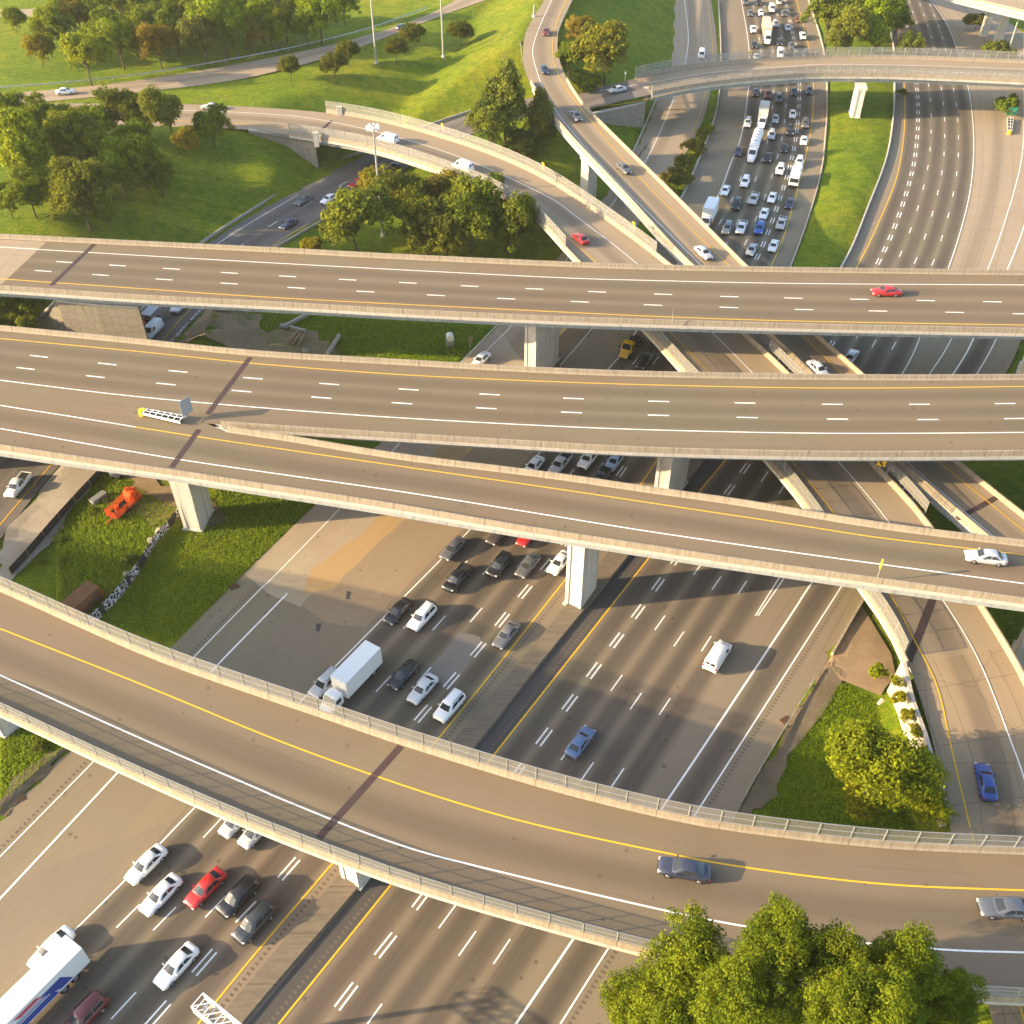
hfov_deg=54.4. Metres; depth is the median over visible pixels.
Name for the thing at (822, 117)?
bare earth
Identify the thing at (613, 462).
sedan car
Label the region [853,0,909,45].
tree
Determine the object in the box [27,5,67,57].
tree
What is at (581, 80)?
tree
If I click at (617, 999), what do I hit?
tree
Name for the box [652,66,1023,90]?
safety fence
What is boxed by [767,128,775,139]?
sport utility car
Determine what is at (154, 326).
cargo van
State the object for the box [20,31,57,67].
tree
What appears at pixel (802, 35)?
pickup truck
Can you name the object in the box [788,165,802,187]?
shuttle bus
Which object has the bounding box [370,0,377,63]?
lamp post
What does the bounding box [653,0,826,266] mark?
highway
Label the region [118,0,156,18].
tree
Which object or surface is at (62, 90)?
sedan car
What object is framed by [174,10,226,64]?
tree
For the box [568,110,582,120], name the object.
sedan car
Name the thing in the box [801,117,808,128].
sport utility car
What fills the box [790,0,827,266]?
concrete barrier
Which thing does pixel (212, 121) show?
tree
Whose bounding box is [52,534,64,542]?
bush
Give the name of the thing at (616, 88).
sedan car
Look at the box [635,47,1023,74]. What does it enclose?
safety fence
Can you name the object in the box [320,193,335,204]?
sedan car
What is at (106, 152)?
tree
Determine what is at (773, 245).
sedan car
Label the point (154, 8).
tree
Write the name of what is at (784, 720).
drain grate
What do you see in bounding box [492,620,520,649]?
sedan car
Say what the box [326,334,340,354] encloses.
concrete block
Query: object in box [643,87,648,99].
bridge end post
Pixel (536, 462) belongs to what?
sedan car
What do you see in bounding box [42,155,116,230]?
tree
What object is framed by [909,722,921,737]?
bush
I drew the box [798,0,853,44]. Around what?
tree
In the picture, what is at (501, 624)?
lane markings
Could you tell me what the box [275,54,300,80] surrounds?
tree
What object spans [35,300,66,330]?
retaining wall
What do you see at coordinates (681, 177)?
bush
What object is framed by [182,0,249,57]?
tree
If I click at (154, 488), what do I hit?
bare earth
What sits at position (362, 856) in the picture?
safety fence
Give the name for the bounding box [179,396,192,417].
road sign
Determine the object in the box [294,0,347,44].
tree
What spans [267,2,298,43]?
tree
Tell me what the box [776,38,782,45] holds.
sedan car
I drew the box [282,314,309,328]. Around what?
concrete block
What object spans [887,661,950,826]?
retaining wall
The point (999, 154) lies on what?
collector road
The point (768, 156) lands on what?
pickup truck
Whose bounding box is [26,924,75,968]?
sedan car
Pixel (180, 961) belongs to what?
sedan car
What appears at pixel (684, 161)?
bush
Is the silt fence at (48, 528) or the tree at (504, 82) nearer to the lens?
the silt fence at (48, 528)
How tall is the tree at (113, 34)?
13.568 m
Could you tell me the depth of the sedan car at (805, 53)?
305.56 m
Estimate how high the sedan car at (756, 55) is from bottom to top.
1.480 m
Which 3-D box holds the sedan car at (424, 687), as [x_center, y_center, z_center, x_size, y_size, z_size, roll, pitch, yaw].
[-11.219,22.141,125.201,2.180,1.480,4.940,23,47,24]
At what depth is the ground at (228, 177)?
232.88 m
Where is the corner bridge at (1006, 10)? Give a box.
[944,0,1023,40]
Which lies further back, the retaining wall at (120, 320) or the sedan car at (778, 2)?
the sedan car at (778, 2)
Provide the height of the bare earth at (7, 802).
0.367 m
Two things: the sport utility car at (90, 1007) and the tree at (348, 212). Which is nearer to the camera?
the sport utility car at (90, 1007)
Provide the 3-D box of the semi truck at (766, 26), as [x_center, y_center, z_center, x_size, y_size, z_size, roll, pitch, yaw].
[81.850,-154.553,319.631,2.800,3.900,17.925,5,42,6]
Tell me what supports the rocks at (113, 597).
on the ground at (228, 177)
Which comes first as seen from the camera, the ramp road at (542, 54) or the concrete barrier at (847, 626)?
the concrete barrier at (847, 626)
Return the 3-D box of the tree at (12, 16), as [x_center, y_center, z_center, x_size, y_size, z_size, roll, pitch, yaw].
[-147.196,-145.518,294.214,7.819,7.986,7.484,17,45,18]
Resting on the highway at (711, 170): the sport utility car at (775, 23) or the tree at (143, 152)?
the sport utility car at (775, 23)
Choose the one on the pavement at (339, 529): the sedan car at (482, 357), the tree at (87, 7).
the sedan car at (482, 357)
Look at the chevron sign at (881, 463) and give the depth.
144.45 m
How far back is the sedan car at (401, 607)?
134.37 m
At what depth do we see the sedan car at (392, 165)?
240.81 m
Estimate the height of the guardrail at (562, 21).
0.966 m
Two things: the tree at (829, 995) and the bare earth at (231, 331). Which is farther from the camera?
the bare earth at (231, 331)
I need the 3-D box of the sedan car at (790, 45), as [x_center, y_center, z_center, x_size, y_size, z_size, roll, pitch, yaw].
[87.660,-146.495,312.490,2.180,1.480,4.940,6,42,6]
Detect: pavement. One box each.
[245,327,523,606]
[302,448,532,627]
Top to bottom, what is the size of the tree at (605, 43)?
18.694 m
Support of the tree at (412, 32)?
on the ground at (228, 177)
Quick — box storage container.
[60,580,103,618]
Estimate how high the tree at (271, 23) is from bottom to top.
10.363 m
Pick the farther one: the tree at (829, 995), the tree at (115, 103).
the tree at (115, 103)
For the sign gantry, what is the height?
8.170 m
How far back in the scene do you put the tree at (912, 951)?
67.84 m
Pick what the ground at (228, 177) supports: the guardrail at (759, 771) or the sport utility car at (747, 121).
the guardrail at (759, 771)
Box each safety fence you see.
[0,576,1023,847]
[0,702,1023,996]
[288,123,565,245]
[325,101,656,250]
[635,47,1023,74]
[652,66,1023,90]
[653,331,908,652]
[768,339,929,512]
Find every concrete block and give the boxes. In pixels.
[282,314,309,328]
[288,331,297,343]
[289,325,305,332]
[292,332,301,344]
[297,333,305,345]
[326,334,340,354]
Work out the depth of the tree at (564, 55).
261.79 m
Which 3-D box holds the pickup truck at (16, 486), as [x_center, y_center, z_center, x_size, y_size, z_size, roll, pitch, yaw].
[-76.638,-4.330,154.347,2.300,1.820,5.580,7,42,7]
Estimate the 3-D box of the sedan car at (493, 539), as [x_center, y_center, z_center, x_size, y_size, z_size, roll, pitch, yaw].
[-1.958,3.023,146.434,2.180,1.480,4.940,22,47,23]
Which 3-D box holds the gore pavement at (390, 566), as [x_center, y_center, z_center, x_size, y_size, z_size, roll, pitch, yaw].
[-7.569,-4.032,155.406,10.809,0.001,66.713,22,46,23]
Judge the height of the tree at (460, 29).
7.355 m
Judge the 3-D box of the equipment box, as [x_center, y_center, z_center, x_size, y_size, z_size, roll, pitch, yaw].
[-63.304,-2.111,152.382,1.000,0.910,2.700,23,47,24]
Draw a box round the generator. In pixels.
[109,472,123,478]
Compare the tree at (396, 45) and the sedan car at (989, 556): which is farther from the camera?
the tree at (396, 45)
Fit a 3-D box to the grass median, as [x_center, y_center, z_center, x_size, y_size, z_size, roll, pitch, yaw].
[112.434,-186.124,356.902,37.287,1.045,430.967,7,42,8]
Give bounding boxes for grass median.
[791,2,893,267]
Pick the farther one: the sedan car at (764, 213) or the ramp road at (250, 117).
the ramp road at (250, 117)
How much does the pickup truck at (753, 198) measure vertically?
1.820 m
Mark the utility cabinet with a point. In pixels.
(449, 339)
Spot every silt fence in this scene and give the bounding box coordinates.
[8,471,104,574]
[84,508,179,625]
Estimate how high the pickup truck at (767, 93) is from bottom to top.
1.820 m
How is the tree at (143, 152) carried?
on the ground at (228, 177)
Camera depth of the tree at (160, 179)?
216.00 m
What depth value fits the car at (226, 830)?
110.42 m
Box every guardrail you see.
[0,7,426,88]
[461,325,498,361]
[557,0,571,42]
[560,329,591,367]
[732,667,821,821]
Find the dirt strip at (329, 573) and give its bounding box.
[301,446,472,594]
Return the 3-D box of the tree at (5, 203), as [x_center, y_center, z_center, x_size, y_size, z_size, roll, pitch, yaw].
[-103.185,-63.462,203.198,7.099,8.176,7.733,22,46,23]
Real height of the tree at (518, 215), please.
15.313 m
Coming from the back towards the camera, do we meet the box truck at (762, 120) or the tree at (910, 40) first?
the tree at (910, 40)
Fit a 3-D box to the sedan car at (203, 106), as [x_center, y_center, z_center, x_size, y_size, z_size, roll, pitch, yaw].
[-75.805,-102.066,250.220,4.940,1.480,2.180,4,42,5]
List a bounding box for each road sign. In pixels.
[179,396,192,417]
[1006,107,1017,116]
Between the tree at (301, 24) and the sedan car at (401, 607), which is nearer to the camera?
the sedan car at (401, 607)
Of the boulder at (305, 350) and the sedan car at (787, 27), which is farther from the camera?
the sedan car at (787, 27)
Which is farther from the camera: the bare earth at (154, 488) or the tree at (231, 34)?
the tree at (231, 34)
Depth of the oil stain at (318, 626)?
133.69 m
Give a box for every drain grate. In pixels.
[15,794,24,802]
[228,583,239,589]
[779,715,789,724]
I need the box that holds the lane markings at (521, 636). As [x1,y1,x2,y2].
[197,0,904,1023]
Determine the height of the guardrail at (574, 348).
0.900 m
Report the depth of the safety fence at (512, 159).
222.32 m
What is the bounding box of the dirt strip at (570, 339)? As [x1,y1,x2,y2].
[553,328,593,367]
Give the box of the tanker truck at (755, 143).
[746,127,763,162]
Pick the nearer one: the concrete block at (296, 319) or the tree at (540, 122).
the concrete block at (296, 319)
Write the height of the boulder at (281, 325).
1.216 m
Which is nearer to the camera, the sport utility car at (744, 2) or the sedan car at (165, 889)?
the sedan car at (165, 889)
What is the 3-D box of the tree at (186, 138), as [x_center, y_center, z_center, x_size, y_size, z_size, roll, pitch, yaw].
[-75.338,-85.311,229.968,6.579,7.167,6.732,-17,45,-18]
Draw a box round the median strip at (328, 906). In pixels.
[216,336,780,1023]
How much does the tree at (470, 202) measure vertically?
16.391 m
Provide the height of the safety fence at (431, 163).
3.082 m
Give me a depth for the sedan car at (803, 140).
255.10 m
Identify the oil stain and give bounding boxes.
[316,623,320,631]
[346,591,350,599]
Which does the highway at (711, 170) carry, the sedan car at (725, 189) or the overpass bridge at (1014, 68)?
the sedan car at (725, 189)
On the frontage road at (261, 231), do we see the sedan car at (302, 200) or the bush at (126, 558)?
the sedan car at (302, 200)
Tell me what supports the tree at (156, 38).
on the ground at (228, 177)
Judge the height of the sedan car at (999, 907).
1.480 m
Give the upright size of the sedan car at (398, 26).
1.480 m
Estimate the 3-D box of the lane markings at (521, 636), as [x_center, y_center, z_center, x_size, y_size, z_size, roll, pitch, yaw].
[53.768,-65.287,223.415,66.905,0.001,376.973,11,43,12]
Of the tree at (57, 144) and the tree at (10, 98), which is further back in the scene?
the tree at (10, 98)
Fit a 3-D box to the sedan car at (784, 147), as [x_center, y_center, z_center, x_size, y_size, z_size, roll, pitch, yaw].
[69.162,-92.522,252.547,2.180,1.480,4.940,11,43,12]
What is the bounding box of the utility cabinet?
[446,332,454,347]
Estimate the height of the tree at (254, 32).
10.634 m
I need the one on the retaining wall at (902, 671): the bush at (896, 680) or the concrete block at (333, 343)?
the bush at (896, 680)
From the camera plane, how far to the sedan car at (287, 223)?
220.31 m
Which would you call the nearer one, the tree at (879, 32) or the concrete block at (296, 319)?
the concrete block at (296, 319)
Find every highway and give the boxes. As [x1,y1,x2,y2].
[0,329,756,1023]
[245,0,1020,1023]
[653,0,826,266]
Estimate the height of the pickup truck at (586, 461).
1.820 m
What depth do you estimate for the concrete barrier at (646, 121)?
263.90 m
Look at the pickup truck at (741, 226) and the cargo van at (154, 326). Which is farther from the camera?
the pickup truck at (741, 226)
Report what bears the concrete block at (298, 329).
on the bare earth at (231, 331)
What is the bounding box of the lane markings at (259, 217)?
[140,163,380,309]
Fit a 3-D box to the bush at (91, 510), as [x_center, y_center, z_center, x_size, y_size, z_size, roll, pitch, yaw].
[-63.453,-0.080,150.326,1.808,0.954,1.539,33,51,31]
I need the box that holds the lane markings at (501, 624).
[0,0,1023,1023]
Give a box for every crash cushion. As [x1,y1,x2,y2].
[138,408,185,423]
[1007,117,1013,134]
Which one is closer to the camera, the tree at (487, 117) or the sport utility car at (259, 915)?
the sport utility car at (259, 915)
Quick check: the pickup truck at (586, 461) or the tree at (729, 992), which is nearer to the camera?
the tree at (729, 992)
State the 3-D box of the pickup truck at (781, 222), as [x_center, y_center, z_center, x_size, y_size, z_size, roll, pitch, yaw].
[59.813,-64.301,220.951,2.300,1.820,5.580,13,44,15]
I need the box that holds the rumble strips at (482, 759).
[0,479,910,1023]
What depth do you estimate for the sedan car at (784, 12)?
337.24 m
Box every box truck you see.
[319,640,382,714]
[701,196,718,226]
[757,100,769,128]
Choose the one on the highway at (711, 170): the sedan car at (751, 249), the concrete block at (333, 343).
the sedan car at (751, 249)
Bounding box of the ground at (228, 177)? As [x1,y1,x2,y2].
[0,0,1023,1023]
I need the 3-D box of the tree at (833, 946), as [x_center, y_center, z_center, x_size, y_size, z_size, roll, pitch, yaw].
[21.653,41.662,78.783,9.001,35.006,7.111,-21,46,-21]
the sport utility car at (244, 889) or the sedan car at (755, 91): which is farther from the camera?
the sedan car at (755, 91)
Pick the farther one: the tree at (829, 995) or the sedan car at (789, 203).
the sedan car at (789, 203)
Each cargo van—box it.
[145,317,163,339]
[377,131,398,144]
[452,158,474,172]
[698,47,705,58]
[702,640,731,673]
[768,2,775,12]
[777,46,783,56]
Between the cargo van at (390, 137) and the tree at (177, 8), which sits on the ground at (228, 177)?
the tree at (177, 8)
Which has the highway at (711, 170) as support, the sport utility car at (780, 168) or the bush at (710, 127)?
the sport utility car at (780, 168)
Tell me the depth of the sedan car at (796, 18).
332.19 m
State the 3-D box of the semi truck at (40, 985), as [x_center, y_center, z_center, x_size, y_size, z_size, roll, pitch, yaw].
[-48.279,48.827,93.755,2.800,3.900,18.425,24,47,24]
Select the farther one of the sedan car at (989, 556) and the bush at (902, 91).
the bush at (902, 91)
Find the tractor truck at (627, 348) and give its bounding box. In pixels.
[618,335,643,358]
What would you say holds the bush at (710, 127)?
on the ground at (228, 177)
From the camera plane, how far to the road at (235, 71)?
270.53 m
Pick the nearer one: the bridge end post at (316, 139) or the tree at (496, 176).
the tree at (496, 176)
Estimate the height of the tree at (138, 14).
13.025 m
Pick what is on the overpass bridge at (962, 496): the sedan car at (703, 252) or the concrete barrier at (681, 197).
the sedan car at (703, 252)
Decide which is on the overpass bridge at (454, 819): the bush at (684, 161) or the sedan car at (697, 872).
the sedan car at (697, 872)
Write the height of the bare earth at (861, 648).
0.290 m
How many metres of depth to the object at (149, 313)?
189.95 m
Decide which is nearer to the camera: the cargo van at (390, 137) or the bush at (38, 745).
the bush at (38, 745)
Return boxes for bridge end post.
[312,132,319,146]
[337,106,341,114]
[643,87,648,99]
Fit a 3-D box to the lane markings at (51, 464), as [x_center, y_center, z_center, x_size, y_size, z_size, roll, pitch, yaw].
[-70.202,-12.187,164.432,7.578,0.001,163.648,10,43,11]
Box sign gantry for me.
[191,993,240,1023]
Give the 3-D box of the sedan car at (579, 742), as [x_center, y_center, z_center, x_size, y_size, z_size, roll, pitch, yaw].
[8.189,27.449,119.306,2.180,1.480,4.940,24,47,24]
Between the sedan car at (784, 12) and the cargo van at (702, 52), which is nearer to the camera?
the cargo van at (702, 52)
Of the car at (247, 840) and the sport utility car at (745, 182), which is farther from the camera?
the sport utility car at (745, 182)
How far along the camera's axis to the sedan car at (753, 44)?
312.46 m
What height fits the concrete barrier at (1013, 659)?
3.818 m
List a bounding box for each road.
[0,8,117,16]
[0,98,532,538]
[2,0,483,101]
[49,103,324,134]
[373,0,716,448]
[523,0,570,82]
[578,79,650,108]
[909,647,1023,1023]
[932,0,1023,269]
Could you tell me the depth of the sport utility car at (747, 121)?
263.65 m
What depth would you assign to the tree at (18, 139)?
204.89 m
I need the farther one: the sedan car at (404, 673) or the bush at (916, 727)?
the sedan car at (404, 673)
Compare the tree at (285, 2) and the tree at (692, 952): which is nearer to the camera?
the tree at (692, 952)
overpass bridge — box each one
[0,234,1023,373]
[0,325,1023,490]
[0,401,1023,669]
[0,585,1023,1005]
[190,109,1023,1021]
[530,0,1023,539]
[598,55,1023,118]
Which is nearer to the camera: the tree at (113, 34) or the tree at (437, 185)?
the tree at (437, 185)
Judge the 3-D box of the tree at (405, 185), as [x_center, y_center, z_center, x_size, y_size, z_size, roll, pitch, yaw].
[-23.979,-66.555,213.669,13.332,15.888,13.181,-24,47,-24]
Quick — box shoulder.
[248,267,844,1023]
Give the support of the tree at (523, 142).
on the ground at (228, 177)
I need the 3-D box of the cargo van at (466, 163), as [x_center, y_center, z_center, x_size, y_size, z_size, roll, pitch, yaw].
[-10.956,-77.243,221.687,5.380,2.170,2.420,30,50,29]
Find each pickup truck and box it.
[3,471,32,497]
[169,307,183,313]
[442,562,473,592]
[548,453,573,472]
[577,454,598,469]
[592,465,611,479]
[735,220,747,234]
[748,191,759,204]
[750,25,755,32]
[763,151,772,162]
[764,89,771,98]
[775,215,787,230]
[799,32,806,39]
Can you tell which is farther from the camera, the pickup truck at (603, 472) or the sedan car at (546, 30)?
the sedan car at (546, 30)
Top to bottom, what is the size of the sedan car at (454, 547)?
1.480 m
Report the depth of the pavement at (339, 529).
146.91 m
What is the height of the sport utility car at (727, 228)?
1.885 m
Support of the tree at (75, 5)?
on the ground at (228, 177)
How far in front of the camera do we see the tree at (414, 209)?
202.92 m
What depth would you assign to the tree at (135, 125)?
219.79 m
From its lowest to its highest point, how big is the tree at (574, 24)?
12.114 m
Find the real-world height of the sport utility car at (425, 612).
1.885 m
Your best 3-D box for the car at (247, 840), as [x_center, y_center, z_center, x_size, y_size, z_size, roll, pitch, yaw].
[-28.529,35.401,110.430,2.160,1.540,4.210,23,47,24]
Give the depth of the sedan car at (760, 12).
337.65 m
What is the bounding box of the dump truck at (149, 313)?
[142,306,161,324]
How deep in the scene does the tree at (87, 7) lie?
284.03 m
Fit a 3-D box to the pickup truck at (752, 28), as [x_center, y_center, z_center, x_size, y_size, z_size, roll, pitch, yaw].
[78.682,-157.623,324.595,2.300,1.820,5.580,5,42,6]
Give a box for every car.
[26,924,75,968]
[55,87,75,94]
[63,988,109,1023]
[124,842,167,885]
[138,872,182,916]
[152,940,199,990]
[183,866,227,909]
[200,102,219,109]
[215,873,260,919]
[217,819,240,839]
[231,898,276,946]
[237,829,261,850]
[279,217,297,229]
[294,195,312,205]
[308,665,336,699]
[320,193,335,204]
[347,178,360,187]
[383,162,400,171]
[383,596,413,625]
[387,658,419,690]
[394,23,403,30]
[406,600,437,631]
[406,672,439,704]
[433,688,465,723]
[439,535,466,560]
[472,351,490,363]
[485,533,504,545]
[486,550,513,578]
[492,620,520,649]
[515,552,541,578]
[516,538,531,547]
[524,455,545,469]
[540,65,548,73]
[542,27,549,35]
[546,549,566,575]
[564,725,595,759]
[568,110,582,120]
[571,232,589,245]
[605,456,624,471]
[608,85,626,93]
[616,162,631,173]
[636,352,653,369]
[657,854,711,883]
[694,245,712,259]
[720,185,730,195]
[721,219,733,234]
[731,196,742,210]
[734,146,742,155]
[740,174,750,187]
[742,0,747,4]
[743,116,751,127]
[745,243,757,255]
[747,9,753,15]
[751,41,756,47]
[752,88,759,95]
[753,53,760,58]
[753,220,765,234]
[758,9,763,15]
[758,207,768,219]
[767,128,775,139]
[767,192,776,202]
[767,239,778,252]
[771,114,779,122]
[772,19,778,27]
[775,92,782,102]
[775,162,784,174]
[776,0,781,4]
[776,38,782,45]
[780,143,788,152]
[781,9,787,15]
[784,24,790,30]
[784,197,794,208]
[786,124,794,135]
[788,42,794,48]
[789,109,796,118]
[790,87,797,95]
[795,15,801,22]
[795,154,803,165]
[800,136,807,145]
[801,50,808,55]
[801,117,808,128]
[806,86,813,94]
[806,359,828,373]
[845,348,858,362]
[871,285,901,296]
[964,547,1007,566]
[974,762,998,802]
[976,893,1023,920]
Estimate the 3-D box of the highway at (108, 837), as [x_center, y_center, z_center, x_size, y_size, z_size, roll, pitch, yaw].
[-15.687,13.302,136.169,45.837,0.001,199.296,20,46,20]
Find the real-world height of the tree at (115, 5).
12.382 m
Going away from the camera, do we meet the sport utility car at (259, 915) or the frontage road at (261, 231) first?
the sport utility car at (259, 915)
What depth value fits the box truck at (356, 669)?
123.66 m
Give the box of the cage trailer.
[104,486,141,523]
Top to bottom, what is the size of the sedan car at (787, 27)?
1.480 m
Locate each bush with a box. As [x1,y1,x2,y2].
[0,302,21,325]
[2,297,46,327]
[31,739,47,752]
[34,557,46,563]
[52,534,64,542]
[58,556,66,564]
[88,506,96,515]
[100,496,111,502]
[118,553,137,566]
[659,166,694,186]
[666,184,677,194]
[673,153,696,171]
[679,138,707,156]
[695,127,711,139]
[701,124,715,130]
[868,661,889,678]
[889,674,905,687]
[889,690,907,703]
[895,88,908,95]
[899,708,915,724]
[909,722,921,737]
[920,744,931,752]
[962,13,991,28]
[981,39,1017,58]
[994,93,1019,113]
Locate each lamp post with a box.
[366,123,385,236]
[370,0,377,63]
[440,0,444,57]
[1009,19,1018,49]
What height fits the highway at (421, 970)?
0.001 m
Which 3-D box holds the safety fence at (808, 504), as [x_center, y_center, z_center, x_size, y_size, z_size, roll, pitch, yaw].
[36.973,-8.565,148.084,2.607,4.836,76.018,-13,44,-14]
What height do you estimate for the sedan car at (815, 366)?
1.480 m
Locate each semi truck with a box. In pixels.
[0,935,89,1023]
[761,16,772,44]
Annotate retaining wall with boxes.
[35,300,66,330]
[56,300,148,338]
[248,129,318,167]
[593,101,645,127]
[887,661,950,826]
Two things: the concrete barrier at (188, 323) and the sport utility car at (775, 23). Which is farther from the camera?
the sport utility car at (775, 23)
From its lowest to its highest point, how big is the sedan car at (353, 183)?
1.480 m
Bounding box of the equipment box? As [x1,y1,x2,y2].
[89,490,106,505]
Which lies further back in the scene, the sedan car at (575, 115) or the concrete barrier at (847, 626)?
the sedan car at (575, 115)
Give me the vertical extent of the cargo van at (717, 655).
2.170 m
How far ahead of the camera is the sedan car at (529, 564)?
140.78 m
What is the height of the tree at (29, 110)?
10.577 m
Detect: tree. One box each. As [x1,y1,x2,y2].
[0,5,27,33]
[0,90,27,108]
[0,106,61,175]
[0,177,20,218]
[4,163,49,218]
[15,91,49,134]
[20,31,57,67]
[22,108,44,135]
[23,157,56,182]
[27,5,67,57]
[31,0,79,48]
[37,135,82,168]
[42,105,109,161]
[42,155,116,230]
[43,101,70,111]
[48,0,85,27]
[58,31,114,85]
[76,102,117,131]
[77,4,120,33]
[78,0,119,24]
[78,126,109,162]
[85,17,138,69]
[88,158,125,201]
[90,196,120,229]
[91,84,139,123]
[95,136,141,195]
[108,0,128,11]
[109,116,159,150]
[110,130,171,190]
[116,7,151,56]
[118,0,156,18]
[121,107,153,128]
[131,20,177,68]
[136,83,183,134]
[142,161,175,198]
[145,0,172,48]
[151,8,180,54]
[161,0,193,20]
[170,124,199,156]
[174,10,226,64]
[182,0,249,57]
[191,102,235,147]
[214,17,246,58]
[232,12,266,52]
[244,0,275,42]
[255,10,287,49]
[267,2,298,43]
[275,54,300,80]
[279,0,300,13]
[288,9,320,46]
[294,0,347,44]
[299,236,323,249]
[317,51,348,77]
[318,180,399,251]
[332,0,361,25]
[332,39,360,65]
[356,164,396,189]
[367,163,425,235]
[383,36,408,62]
[394,190,443,254]
[397,22,425,48]
[422,206,471,255]
[423,167,456,203]
[438,170,502,253]
[444,19,474,45]
[463,89,516,150]
[482,170,505,201]
[483,56,534,142]
[492,190,542,255]
[500,124,539,157]
[522,84,557,144]
[554,40,585,75]
[564,13,596,40]
[569,19,631,86]
[570,69,603,92]
[596,963,662,1023]
[614,975,702,1023]
[626,898,732,1021]
[681,890,826,1021]
[687,946,786,1023]
[774,951,886,1023]
[789,917,879,1012]
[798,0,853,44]
[823,716,950,811]
[824,17,854,54]
[830,959,929,1023]
[832,0,871,54]
[832,772,888,821]
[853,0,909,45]
[857,14,891,54]
[868,920,956,1020]
[883,5,914,44]
[895,29,926,54]
[907,783,958,824]
[913,966,989,1023]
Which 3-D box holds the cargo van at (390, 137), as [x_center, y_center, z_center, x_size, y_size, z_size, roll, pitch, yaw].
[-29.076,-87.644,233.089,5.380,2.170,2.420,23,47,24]
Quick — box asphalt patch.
[421,632,488,687]
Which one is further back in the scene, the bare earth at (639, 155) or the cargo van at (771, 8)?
the cargo van at (771, 8)
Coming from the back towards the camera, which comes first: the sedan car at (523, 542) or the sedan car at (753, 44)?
the sedan car at (753, 44)
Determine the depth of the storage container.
134.93 m
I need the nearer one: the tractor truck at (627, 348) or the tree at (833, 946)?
the tree at (833, 946)
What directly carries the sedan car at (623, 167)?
on the overpass bridge at (962, 496)
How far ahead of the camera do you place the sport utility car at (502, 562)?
140.54 m
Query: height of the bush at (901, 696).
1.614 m
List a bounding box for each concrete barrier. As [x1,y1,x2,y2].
[169,309,204,341]
[199,151,364,243]
[275,219,323,246]
[421,110,470,128]
[633,99,657,151]
[651,0,721,248]
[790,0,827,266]
[830,598,864,654]
[840,31,894,267]
[1003,642,1023,685]
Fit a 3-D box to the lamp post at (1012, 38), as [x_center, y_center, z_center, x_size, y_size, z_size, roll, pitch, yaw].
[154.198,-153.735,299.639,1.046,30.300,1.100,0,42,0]
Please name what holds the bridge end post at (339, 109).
on the overpass bridge at (932, 629)
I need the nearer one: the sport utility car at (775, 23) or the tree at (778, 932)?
the tree at (778, 932)
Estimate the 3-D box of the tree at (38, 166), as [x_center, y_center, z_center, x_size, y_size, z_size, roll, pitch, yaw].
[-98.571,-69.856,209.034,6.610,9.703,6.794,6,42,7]
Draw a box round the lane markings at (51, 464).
[0,224,306,524]
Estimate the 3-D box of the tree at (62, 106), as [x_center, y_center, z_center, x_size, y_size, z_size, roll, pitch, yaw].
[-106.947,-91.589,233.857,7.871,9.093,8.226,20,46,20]
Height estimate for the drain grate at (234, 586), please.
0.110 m
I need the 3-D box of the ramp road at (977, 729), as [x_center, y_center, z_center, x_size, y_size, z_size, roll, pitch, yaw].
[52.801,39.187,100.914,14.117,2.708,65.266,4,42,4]
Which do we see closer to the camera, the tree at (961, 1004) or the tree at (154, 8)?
the tree at (961, 1004)
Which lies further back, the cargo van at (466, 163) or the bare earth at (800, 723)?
the cargo van at (466, 163)
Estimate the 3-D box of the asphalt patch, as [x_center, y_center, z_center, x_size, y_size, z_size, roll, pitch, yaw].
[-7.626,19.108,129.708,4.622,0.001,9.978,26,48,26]
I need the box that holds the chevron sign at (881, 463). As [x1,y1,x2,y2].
[877,461,886,469]
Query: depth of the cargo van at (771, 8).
339.73 m
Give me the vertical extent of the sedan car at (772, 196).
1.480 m
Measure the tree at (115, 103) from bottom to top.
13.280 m
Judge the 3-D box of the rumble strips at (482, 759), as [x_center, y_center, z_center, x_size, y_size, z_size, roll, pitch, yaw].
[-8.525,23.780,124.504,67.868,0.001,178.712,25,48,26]
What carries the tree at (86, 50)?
on the ground at (228, 177)
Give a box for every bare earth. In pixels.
[0,466,95,581]
[0,747,67,815]
[128,476,176,531]
[179,309,337,354]
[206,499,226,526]
[607,143,647,215]
[738,661,846,816]
[819,110,827,120]
[828,606,894,695]
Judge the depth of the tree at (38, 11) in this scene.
278.74 m
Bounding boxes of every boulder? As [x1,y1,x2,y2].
[279,323,287,329]
[301,348,308,353]
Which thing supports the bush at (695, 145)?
on the ground at (228, 177)
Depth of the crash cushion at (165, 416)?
142.91 m
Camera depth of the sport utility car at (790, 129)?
259.62 m
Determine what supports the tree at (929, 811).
on the ground at (228, 177)
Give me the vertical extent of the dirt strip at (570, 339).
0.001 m

